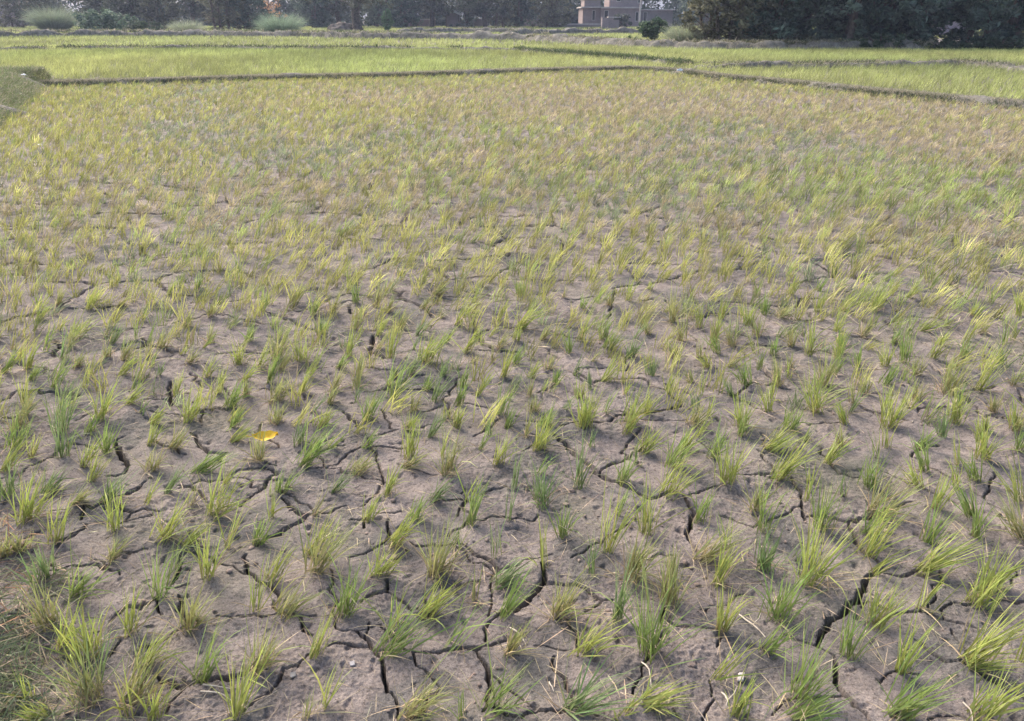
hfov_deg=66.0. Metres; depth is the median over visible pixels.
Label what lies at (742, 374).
rice tuft
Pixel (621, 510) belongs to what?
rice tuft
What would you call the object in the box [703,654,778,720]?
rice tuft
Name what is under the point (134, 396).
rice tuft
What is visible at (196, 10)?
spreading tree
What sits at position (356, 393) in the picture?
rice tuft
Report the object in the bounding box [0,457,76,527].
rice tuft
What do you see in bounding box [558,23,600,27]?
boundary wall
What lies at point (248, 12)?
leafy tree
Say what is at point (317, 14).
leafy tree
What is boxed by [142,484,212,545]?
rice tuft
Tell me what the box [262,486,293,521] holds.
rice tuft
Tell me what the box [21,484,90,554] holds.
rice tuft
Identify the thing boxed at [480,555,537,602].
rice tuft
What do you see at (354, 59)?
green paddy
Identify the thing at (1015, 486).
rice tuft
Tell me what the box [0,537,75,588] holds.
rice tuft
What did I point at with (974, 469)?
rice tuft
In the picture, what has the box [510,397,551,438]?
rice tuft
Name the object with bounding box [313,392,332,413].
rice tuft
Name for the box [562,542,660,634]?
rice tuft
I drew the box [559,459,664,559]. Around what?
rice tuft
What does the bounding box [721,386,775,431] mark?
rice tuft
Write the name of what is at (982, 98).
earth bund
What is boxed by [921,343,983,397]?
rice tuft
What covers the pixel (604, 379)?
rice tuft
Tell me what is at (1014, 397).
rice tuft
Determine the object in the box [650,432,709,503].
rice tuft
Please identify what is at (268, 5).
leafy tree
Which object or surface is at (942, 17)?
leafy tree
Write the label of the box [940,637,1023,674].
rice tuft
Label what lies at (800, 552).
rice tuft
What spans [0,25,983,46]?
distant paddy
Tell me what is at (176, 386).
rice tuft
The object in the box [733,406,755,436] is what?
rice tuft
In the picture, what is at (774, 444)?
rice tuft
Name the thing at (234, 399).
rice tuft
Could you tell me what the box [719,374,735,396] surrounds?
rice tuft
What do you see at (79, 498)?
rice tuft
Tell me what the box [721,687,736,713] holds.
dry stalk
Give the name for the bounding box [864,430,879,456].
rice tuft
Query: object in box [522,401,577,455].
rice tuft
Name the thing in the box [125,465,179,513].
rice tuft
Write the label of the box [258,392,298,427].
rice tuft
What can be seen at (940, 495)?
rice tuft
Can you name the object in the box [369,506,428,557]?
rice tuft
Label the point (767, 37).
leafy shrub
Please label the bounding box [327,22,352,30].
straw mound
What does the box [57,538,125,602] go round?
rice tuft
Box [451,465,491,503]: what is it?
rice tuft
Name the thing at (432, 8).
spreading tree
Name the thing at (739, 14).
leafy tree
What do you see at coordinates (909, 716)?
rice tuft
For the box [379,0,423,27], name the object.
leafy tree
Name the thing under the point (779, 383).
rice tuft
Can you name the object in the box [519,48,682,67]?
earth bund
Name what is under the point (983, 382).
rice tuft
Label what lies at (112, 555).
rice tuft
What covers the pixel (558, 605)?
rice tuft
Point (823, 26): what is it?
leafy tree
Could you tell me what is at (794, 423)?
rice tuft
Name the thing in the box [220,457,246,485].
rice tuft
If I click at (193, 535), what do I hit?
rice tuft
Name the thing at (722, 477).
rice tuft
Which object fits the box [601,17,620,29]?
brick stub
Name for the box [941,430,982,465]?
rice tuft
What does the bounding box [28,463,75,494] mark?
rice tuft
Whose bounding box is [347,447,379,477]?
rice tuft
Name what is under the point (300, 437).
rice tuft
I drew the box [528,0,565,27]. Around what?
leafy tree
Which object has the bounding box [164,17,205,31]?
grass clump
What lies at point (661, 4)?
sky
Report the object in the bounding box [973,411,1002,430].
rice tuft
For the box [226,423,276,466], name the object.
rice tuft
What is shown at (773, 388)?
rice tuft
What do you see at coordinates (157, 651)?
rice tuft
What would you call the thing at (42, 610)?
rice tuft
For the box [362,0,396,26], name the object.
leafy tree
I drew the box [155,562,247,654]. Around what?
rice tuft
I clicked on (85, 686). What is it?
rice tuft
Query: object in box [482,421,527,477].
rice tuft
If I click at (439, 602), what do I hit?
rice tuft
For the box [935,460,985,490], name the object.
rice tuft
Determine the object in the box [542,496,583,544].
rice tuft
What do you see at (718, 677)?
rice tuft
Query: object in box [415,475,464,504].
rice tuft
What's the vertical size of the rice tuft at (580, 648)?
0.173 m
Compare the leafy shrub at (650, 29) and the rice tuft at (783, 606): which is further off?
the leafy shrub at (650, 29)
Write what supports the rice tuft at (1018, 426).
on the ground at (350, 640)
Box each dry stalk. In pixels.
[200,690,230,699]
[202,684,229,688]
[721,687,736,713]
[739,613,764,636]
[963,702,972,720]
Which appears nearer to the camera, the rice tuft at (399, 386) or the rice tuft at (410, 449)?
the rice tuft at (410, 449)
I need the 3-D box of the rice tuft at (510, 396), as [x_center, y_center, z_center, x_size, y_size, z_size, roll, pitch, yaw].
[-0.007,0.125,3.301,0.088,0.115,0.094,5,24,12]
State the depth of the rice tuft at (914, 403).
3.28 m
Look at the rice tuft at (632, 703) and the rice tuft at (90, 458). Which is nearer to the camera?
the rice tuft at (632, 703)
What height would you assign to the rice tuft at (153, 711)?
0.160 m
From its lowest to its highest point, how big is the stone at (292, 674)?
0.014 m
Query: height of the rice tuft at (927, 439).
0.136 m
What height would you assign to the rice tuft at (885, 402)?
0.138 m
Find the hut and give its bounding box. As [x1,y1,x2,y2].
[446,2,461,26]
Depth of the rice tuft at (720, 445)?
2.89 m
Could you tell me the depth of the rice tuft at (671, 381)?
3.40 m
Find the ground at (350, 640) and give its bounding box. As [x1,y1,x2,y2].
[0,20,1023,720]
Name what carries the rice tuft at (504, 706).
on the ground at (350, 640)
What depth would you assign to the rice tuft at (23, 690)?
1.86 m
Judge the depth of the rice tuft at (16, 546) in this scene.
2.38 m
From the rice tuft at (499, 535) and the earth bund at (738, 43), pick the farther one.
the earth bund at (738, 43)
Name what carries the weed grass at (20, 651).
on the terrain
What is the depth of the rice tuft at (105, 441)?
2.94 m
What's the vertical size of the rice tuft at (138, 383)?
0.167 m
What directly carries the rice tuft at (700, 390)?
on the ground at (350, 640)
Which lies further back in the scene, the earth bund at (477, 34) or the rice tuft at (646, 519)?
the earth bund at (477, 34)
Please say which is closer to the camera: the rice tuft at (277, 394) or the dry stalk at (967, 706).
the dry stalk at (967, 706)
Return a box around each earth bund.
[0,29,532,41]
[0,44,518,52]
[0,72,48,114]
[44,66,1023,110]
[396,27,529,33]
[503,26,640,34]
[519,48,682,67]
[524,33,924,50]
[694,59,1023,72]
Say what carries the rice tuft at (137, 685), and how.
on the ground at (350, 640)
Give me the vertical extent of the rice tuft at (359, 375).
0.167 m
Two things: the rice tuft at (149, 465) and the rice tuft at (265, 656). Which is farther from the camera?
the rice tuft at (149, 465)
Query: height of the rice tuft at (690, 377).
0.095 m
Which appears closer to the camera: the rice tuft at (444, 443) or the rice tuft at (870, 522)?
the rice tuft at (870, 522)
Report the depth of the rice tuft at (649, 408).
3.22 m
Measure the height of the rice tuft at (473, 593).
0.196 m
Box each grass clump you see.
[17,0,82,31]
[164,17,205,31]
[247,8,309,31]
[655,20,703,40]
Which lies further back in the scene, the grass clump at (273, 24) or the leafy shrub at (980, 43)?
the grass clump at (273, 24)
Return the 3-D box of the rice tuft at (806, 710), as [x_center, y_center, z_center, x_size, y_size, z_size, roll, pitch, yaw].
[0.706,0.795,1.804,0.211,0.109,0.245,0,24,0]
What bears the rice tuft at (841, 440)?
on the ground at (350, 640)
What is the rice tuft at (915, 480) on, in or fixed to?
on the ground at (350, 640)
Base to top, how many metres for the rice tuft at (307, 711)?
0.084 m
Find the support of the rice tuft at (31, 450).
on the ground at (350, 640)
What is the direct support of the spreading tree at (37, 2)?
on the terrain
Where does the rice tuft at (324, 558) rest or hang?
on the ground at (350, 640)
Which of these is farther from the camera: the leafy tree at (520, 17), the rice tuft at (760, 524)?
the leafy tree at (520, 17)
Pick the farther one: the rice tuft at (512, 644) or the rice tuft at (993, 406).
the rice tuft at (993, 406)
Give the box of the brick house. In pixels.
[577,0,674,26]
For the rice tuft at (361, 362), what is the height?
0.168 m
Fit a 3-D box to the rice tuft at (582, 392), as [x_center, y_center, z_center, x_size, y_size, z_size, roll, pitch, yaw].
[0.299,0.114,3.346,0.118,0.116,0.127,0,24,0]
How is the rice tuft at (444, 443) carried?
on the ground at (350, 640)
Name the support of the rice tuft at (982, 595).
on the ground at (350, 640)
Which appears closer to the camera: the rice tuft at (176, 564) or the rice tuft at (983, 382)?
the rice tuft at (176, 564)
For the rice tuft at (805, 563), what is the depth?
2.23 m
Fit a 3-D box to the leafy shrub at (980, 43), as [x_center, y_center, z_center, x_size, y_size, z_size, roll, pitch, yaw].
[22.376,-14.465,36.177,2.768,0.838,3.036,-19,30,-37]
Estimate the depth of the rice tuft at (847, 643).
2.00 m
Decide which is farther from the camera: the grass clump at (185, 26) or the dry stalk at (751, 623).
the grass clump at (185, 26)
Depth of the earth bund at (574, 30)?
68.88 m
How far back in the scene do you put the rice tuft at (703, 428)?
3.03 m
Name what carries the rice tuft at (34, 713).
on the ground at (350, 640)
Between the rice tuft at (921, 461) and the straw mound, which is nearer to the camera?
the rice tuft at (921, 461)
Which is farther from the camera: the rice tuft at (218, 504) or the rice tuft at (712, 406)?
the rice tuft at (712, 406)
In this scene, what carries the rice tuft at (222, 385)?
on the ground at (350, 640)
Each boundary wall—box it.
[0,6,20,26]
[410,19,435,26]
[473,19,487,26]
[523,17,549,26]
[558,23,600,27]
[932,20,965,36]
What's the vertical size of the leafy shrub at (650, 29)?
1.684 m
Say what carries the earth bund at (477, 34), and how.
on the terrain
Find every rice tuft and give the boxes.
[0,391,44,433]
[0,409,47,451]
[0,429,36,471]
[0,455,25,502]
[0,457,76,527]
[0,527,16,559]
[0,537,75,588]
[0,665,41,704]
[2,530,52,557]
[2,570,89,635]
[11,367,50,404]
[12,695,56,720]
[15,616,126,688]
[16,385,43,415]
[17,358,51,381]
[19,432,60,457]
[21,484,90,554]
[23,626,123,719]
[25,377,106,436]
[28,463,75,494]
[29,593,99,665]
[29,593,124,687]
[31,404,94,458]
[46,356,83,388]
[53,372,138,427]
[54,385,90,405]
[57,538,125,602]
[58,482,99,508]
[70,431,118,472]
[73,449,118,484]
[74,405,109,442]
[74,471,137,550]
[78,416,128,455]
[79,368,96,387]
[87,466,136,507]
[88,520,134,572]
[94,573,162,642]
[94,658,163,720]
[97,348,146,375]
[103,623,186,720]
[108,378,151,411]
[124,361,152,389]
[124,661,185,720]
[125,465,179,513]
[131,438,176,480]
[133,615,187,667]
[134,393,152,415]
[139,532,210,610]
[141,611,263,688]
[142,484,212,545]
[145,407,168,424]
[145,414,170,446]
[151,420,195,452]
[154,369,201,396]
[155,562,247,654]
[156,380,221,424]
[162,454,195,495]
[163,515,213,548]
[165,515,251,586]
[171,529,196,572]
[179,614,276,720]
[180,441,264,525]
[183,468,206,509]
[188,448,238,476]
[193,352,225,379]
[193,360,233,394]
[209,491,264,548]
[220,377,258,410]
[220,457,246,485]
[222,401,247,430]
[226,418,255,445]
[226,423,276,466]
[228,549,296,616]
[230,359,265,383]
[230,606,313,688]
[232,378,260,396]
[244,507,288,551]
[245,527,305,589]
[250,368,306,408]
[251,567,328,640]
[254,351,291,391]
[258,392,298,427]
[262,467,313,495]
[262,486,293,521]
[269,499,371,599]
[283,400,348,469]
[286,359,319,397]
[290,684,321,720]
[291,415,312,447]
[298,506,346,558]
[298,600,342,666]
[301,656,359,713]
[307,551,388,623]
[308,360,325,377]
[309,478,338,518]
[312,404,341,428]
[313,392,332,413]
[315,355,352,395]
[316,380,350,408]
[317,427,356,460]
[325,459,357,494]
[334,348,370,376]
[340,578,427,643]
[341,357,376,391]
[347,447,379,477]
[348,383,388,422]
[354,374,370,403]
[354,427,392,448]
[357,491,392,523]
[358,458,408,497]
[359,649,466,720]
[364,344,434,399]
[365,529,412,583]
[365,568,479,665]
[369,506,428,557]
[372,552,468,642]
[377,355,413,386]
[397,405,428,459]
[398,448,435,474]
[400,412,421,431]
[401,390,426,412]
[402,503,492,595]
[408,492,444,520]
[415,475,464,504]
[420,371,463,402]
[420,396,451,442]
[422,373,440,391]
[422,418,480,480]
[427,426,458,455]
[431,559,503,613]
[440,523,462,556]
[442,575,513,661]
[443,400,477,428]
[445,468,504,531]
[446,686,471,720]
[447,376,474,406]
[449,361,479,394]
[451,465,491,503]
[458,627,542,720]
[459,366,499,396]
[465,418,504,449]
[474,514,529,562]
[477,377,519,418]
[479,414,495,435]
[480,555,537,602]
[481,475,521,525]
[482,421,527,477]
[486,442,528,489]
[490,564,539,625]
[492,611,548,661]
[496,341,532,378]
[500,401,525,429]
[503,379,519,400]
[508,512,567,576]
[509,554,612,634]
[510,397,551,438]
[516,450,568,513]
[517,376,539,399]
[522,351,549,378]
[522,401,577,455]
[525,395,543,413]
[529,454,561,475]
[532,399,569,433]
[533,625,647,720]
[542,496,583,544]
[548,419,602,489]
[549,364,568,386]
[553,394,583,412]
[559,373,619,434]
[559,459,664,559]
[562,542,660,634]
[562,604,643,659]
[563,347,589,376]
[567,396,602,429]
[571,377,593,401]
[578,370,599,389]
[581,427,598,447]
[581,530,599,577]
[585,512,670,592]
[590,347,632,381]
[591,551,727,675]
[600,470,692,536]
[602,388,620,412]
[604,375,667,430]
[605,484,641,514]
[611,449,642,486]
[612,710,621,720]
[617,402,647,436]
[621,689,645,720]
[622,381,634,394]
[626,662,701,720]
[629,416,672,457]
[631,440,654,465]
[631,542,708,618]
[640,384,666,414]
[650,418,711,472]
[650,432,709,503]
[655,540,704,592]
[658,365,683,394]
[664,482,723,528]
[667,421,709,453]
[677,397,714,428]
[678,365,704,384]
[678,500,756,590]
[682,360,719,397]
[687,408,717,436]
[688,514,761,597]
[696,505,739,547]
[699,564,754,657]
[700,636,763,694]
[702,412,748,460]
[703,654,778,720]
[704,429,760,487]
[707,394,719,418]
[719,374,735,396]
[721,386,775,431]
[723,355,762,386]
[730,468,806,535]
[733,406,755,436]
[736,549,827,640]
[739,471,785,514]
[744,383,783,413]
[746,607,808,661]
[747,516,807,574]
[753,420,808,460]
[759,352,790,387]
[762,670,858,720]
[763,370,786,401]
[763,612,858,720]
[770,430,845,492]
[770,487,872,610]
[780,400,813,433]
[783,353,800,378]
[783,455,824,501]
[792,357,844,416]
[793,529,820,563]
[798,468,856,532]
[802,425,814,441]
[803,343,846,388]
[815,424,864,467]
[830,423,857,446]
[830,487,920,559]
[831,590,903,660]
[832,399,853,425]
[833,461,851,497]
[836,361,875,404]
[847,489,903,535]
[848,382,878,413]
[853,562,918,632]
[855,373,877,397]
[856,447,893,498]
[859,446,952,527]
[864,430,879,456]
[864,544,927,579]
[866,594,949,705]
[869,368,927,429]
[878,356,905,387]
[878,380,895,407]
[879,640,973,720]
[882,427,902,451]
[892,452,930,489]
[893,705,917,720]
[897,428,937,473]
[902,511,1003,604]
[906,377,939,400]
[908,379,927,408]
[911,580,1023,689]
[914,419,944,454]
[916,555,970,630]
[919,462,966,515]
[919,490,972,546]
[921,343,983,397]
[931,470,978,518]
[932,413,955,437]
[933,353,955,379]
[935,319,1022,393]
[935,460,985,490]
[936,381,986,425]
[940,376,973,408]
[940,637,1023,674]
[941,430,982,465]
[946,441,1001,487]
[947,652,1023,720]
[950,498,1014,546]
[952,553,1022,617]
[956,415,1022,466]
[964,536,1023,596]
[967,407,984,441]
[971,466,1023,541]
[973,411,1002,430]
[975,383,1008,413]
[983,442,1023,503]
[990,616,1023,661]
[996,383,1023,411]
[1000,413,1023,432]
[1003,368,1023,386]
[1003,400,1023,428]
[1003,415,1023,451]
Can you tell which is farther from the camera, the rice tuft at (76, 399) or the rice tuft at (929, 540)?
the rice tuft at (76, 399)
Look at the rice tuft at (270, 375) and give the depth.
3.48 m
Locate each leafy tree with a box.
[0,0,27,27]
[133,0,182,28]
[195,0,252,30]
[223,0,270,29]
[251,0,285,20]
[289,0,334,27]
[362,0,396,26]
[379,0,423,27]
[442,0,476,25]
[481,0,518,27]
[498,0,539,26]
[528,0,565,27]
[539,0,574,27]
[677,0,715,24]
[678,0,740,41]
[700,0,779,41]
[714,0,793,40]
[733,0,822,44]
[766,1,843,39]
[791,0,892,41]
[848,0,946,40]
[889,0,972,46]
[948,0,1023,47]
[963,0,1023,42]
[1007,2,1023,31]
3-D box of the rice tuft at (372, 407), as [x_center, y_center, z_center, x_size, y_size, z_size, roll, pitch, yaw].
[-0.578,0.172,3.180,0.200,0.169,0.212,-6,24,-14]
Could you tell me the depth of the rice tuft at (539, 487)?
2.62 m
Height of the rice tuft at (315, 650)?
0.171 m
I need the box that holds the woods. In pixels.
[1,0,982,25]
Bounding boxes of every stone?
[290,671,295,678]
[737,672,744,681]
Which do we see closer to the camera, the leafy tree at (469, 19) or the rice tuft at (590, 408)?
the rice tuft at (590, 408)
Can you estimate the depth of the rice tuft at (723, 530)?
2.39 m
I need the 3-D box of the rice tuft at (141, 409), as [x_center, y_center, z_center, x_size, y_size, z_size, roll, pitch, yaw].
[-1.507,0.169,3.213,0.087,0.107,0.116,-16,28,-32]
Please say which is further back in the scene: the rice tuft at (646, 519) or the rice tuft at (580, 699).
the rice tuft at (646, 519)
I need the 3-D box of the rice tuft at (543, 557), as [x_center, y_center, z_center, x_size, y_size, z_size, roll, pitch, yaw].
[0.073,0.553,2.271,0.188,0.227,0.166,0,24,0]
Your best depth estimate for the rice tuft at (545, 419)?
3.12 m
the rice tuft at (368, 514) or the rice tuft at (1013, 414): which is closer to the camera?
the rice tuft at (368, 514)
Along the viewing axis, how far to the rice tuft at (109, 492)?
2.63 m
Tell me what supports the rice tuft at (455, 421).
on the ground at (350, 640)
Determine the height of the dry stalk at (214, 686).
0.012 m
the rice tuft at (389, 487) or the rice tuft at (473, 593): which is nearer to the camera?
the rice tuft at (473, 593)
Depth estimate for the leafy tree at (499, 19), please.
106.20 m
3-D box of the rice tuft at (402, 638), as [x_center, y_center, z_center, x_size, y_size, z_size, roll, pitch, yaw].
[-0.247,0.672,1.987,0.254,0.213,0.227,19,30,37]
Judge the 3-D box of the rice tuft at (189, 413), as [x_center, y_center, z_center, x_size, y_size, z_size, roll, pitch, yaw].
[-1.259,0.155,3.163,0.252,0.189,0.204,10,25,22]
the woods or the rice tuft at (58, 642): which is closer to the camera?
the rice tuft at (58, 642)
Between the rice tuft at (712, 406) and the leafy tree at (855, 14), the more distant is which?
the leafy tree at (855, 14)
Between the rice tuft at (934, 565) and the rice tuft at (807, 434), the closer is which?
the rice tuft at (934, 565)
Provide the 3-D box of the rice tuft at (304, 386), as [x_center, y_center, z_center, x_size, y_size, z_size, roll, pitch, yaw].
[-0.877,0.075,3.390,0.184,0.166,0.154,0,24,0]
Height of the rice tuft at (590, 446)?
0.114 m
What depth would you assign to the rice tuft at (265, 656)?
1.95 m
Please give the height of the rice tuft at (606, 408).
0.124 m
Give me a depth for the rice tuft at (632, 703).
1.82 m
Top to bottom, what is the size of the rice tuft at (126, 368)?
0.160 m
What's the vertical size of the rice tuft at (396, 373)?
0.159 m
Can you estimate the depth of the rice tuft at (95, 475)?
2.76 m
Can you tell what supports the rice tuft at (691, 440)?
on the ground at (350, 640)
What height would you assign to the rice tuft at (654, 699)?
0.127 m
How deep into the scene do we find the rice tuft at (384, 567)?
2.27 m
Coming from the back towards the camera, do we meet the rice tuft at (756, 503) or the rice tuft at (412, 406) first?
the rice tuft at (412, 406)
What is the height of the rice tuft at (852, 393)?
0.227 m
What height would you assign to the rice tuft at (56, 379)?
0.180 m
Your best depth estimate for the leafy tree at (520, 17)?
110.00 m
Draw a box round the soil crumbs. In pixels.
[2,189,1019,720]
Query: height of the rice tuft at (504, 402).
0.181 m
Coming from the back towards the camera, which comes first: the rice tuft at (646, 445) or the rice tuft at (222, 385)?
the rice tuft at (222, 385)
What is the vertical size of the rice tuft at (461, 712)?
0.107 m
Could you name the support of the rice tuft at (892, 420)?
on the ground at (350, 640)
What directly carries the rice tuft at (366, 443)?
on the ground at (350, 640)
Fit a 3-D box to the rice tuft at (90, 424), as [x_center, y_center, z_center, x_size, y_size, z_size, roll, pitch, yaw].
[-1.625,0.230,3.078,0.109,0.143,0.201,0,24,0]
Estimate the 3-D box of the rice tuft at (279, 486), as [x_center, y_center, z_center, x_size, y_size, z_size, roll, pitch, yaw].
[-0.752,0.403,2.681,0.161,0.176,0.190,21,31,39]
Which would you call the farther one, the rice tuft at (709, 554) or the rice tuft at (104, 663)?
the rice tuft at (709, 554)
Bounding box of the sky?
[61,0,721,17]
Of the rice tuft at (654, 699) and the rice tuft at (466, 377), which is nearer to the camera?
the rice tuft at (654, 699)
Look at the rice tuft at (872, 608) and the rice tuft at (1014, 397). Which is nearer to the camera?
the rice tuft at (872, 608)
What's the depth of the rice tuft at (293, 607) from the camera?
2.14 m
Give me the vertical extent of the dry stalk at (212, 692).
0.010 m
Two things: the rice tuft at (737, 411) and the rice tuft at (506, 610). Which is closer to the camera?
the rice tuft at (506, 610)
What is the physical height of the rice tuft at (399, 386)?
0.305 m
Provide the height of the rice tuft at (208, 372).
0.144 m
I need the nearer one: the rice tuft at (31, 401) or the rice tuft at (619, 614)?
the rice tuft at (619, 614)
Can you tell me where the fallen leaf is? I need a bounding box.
[245,430,277,440]
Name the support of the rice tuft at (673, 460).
on the ground at (350, 640)
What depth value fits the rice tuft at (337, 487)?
2.67 m
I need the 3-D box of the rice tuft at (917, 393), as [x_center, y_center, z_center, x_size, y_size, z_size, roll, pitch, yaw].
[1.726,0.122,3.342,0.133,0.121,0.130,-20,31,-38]
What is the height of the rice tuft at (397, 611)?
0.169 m
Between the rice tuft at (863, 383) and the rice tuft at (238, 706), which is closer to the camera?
the rice tuft at (238, 706)
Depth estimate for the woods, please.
126.16 m
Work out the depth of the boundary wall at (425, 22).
112.19 m
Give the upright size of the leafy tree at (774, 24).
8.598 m
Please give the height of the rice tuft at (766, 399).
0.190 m
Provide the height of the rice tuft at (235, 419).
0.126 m
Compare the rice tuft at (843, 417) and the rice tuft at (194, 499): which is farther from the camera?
the rice tuft at (843, 417)
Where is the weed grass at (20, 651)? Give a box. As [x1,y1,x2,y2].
[0,532,123,720]
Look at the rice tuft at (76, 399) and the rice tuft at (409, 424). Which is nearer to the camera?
the rice tuft at (409, 424)
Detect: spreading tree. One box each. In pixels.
[4,0,66,17]
[67,0,114,18]
[102,0,163,20]
[161,0,220,23]
[319,0,361,22]
[407,0,457,26]
[455,0,512,26]
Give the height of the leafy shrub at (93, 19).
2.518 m
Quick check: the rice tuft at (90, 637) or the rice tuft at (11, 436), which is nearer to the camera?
the rice tuft at (90, 637)
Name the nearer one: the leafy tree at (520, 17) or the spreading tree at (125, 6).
the spreading tree at (125, 6)
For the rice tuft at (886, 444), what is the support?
on the ground at (350, 640)
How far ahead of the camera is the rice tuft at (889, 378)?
3.47 m
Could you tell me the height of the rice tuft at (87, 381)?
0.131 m
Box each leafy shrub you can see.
[72,7,138,31]
[125,20,163,32]
[381,8,394,30]
[449,22,473,26]
[613,14,631,26]
[637,16,669,39]
[737,32,828,44]
[839,32,920,48]
[923,39,974,49]
[966,36,1023,49]
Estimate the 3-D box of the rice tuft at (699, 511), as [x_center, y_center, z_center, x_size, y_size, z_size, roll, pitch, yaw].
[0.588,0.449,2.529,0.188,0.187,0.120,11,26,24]
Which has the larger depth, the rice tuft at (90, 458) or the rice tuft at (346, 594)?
the rice tuft at (90, 458)
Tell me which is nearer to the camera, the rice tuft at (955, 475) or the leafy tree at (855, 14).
the rice tuft at (955, 475)
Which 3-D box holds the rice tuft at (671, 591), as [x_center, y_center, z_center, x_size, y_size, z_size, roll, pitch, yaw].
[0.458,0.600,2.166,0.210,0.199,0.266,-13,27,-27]
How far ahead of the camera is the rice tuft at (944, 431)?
3.05 m
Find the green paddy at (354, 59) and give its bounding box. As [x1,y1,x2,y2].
[0,43,1023,99]
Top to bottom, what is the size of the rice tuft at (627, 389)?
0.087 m
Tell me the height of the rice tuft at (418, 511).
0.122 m
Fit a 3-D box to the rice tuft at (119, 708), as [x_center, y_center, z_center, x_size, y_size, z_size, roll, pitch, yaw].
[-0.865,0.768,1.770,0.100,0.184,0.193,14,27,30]
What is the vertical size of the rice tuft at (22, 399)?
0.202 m
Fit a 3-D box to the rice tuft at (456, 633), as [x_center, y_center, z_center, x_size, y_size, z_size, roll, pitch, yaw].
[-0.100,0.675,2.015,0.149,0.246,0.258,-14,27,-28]
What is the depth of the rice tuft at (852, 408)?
3.21 m
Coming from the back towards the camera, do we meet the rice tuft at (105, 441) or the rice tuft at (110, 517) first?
the rice tuft at (105, 441)
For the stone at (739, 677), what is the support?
on the ground at (350, 640)
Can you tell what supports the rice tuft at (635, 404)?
on the ground at (350, 640)
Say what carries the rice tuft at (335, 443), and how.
on the ground at (350, 640)
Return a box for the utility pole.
[638,0,641,26]
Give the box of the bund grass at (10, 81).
[0,26,1023,126]
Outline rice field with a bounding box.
[0,67,1023,434]
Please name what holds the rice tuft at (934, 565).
on the ground at (350, 640)
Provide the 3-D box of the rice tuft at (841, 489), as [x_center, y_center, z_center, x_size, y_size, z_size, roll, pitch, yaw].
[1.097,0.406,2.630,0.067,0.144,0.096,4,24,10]
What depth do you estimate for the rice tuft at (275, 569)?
2.26 m
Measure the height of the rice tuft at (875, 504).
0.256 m
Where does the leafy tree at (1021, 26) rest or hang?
on the terrain
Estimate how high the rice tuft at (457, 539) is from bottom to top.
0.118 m
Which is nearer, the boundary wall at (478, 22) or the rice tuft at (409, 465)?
the rice tuft at (409, 465)
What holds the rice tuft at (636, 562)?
on the ground at (350, 640)
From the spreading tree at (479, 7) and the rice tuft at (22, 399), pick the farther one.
the spreading tree at (479, 7)
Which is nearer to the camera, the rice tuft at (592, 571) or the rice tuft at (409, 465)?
the rice tuft at (592, 571)
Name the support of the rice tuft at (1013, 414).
on the ground at (350, 640)
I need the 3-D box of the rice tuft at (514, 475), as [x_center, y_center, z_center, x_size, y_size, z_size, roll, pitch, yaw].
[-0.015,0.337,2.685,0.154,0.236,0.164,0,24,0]
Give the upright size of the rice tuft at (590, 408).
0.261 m
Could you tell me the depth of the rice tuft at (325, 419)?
3.12 m
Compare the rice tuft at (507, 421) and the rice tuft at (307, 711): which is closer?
the rice tuft at (307, 711)
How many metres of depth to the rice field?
6.89 m
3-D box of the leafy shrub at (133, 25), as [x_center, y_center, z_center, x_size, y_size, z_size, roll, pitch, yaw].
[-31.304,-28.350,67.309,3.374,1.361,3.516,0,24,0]
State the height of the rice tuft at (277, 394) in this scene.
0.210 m
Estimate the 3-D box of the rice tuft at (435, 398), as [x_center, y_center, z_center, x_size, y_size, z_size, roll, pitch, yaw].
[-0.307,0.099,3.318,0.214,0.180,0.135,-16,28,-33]
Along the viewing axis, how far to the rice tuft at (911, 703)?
1.82 m
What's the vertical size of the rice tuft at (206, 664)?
0.237 m
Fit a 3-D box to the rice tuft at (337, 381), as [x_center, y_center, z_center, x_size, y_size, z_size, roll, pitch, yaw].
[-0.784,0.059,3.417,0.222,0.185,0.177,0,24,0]
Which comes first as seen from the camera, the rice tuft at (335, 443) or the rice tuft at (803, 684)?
the rice tuft at (803, 684)
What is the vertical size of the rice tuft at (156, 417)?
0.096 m
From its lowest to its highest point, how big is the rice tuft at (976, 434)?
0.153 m
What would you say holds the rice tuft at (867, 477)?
on the ground at (350, 640)
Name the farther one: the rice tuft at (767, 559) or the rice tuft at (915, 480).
the rice tuft at (915, 480)
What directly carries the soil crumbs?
on the ground at (350, 640)
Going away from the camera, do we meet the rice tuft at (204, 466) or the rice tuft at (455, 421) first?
the rice tuft at (204, 466)
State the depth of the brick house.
111.57 m
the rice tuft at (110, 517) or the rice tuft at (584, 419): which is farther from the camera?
the rice tuft at (584, 419)
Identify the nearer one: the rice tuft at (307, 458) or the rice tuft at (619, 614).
the rice tuft at (619, 614)
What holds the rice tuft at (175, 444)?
on the ground at (350, 640)
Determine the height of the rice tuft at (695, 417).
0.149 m
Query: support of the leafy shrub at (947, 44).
on the terrain
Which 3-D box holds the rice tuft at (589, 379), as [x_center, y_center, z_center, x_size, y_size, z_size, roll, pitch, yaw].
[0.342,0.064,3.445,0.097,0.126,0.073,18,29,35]
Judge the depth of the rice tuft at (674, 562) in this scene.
2.25 m
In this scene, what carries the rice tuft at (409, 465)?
on the ground at (350, 640)
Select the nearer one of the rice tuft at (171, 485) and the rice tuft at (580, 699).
the rice tuft at (580, 699)

